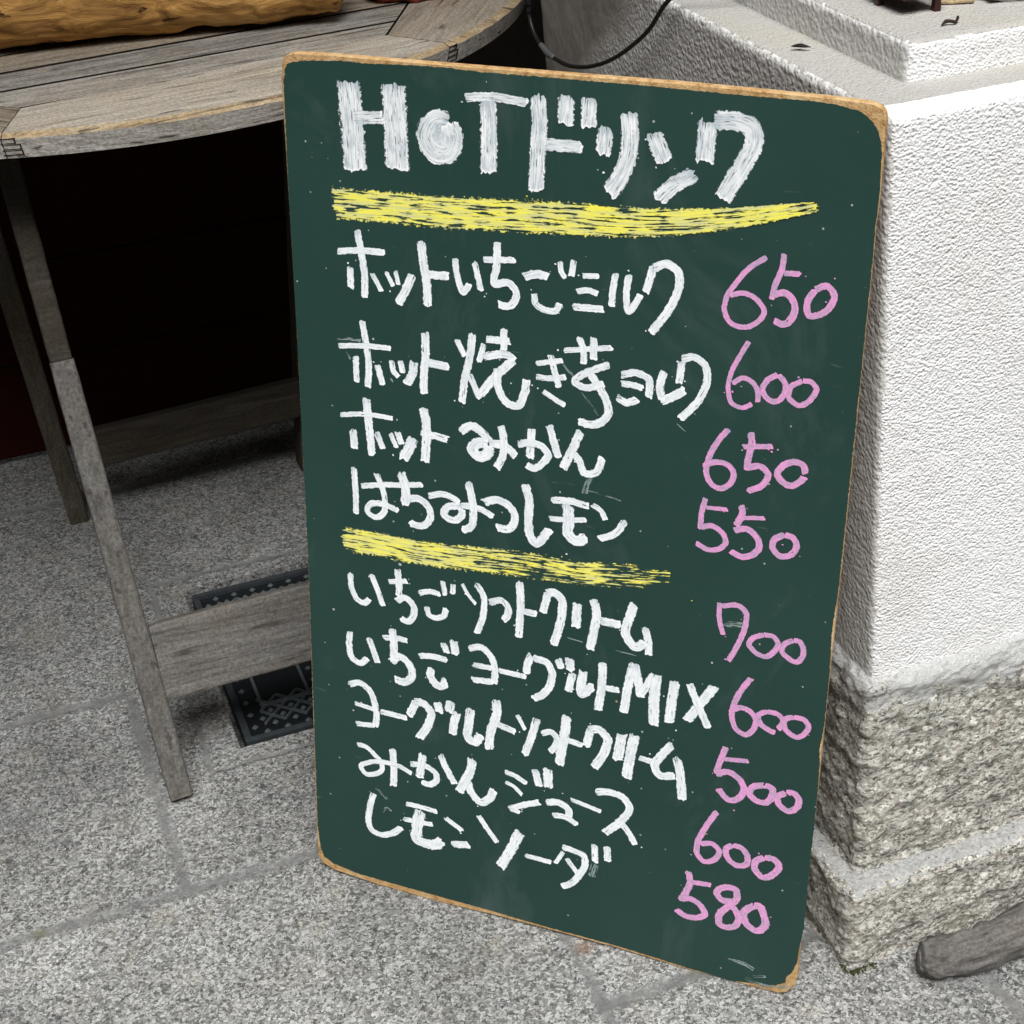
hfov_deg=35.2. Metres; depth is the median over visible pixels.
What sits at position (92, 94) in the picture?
round table
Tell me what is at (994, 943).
driftwood branch
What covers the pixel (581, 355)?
menu board
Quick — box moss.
[839,962,877,975]
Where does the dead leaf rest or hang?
on the garden wall
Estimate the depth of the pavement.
1.84 m
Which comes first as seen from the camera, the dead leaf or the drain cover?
the dead leaf
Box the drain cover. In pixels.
[191,567,313,746]
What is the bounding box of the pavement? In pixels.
[0,418,1023,1023]
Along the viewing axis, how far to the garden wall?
1.47 m
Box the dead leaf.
[791,43,810,47]
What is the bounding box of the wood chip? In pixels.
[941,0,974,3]
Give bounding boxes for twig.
[941,16,958,24]
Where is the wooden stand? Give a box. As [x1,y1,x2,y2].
[874,0,940,11]
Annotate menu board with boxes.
[281,51,887,992]
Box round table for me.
[0,0,526,800]
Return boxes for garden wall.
[541,0,1023,967]
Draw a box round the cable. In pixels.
[527,0,671,68]
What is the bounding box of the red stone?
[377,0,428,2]
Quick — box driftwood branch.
[915,901,1023,979]
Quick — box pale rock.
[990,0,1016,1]
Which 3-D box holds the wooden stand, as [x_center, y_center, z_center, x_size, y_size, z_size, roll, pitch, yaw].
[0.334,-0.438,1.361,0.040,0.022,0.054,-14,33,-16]
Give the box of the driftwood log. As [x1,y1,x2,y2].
[0,0,343,48]
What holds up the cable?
hanging from the garden wall
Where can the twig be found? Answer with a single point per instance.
(950, 20)

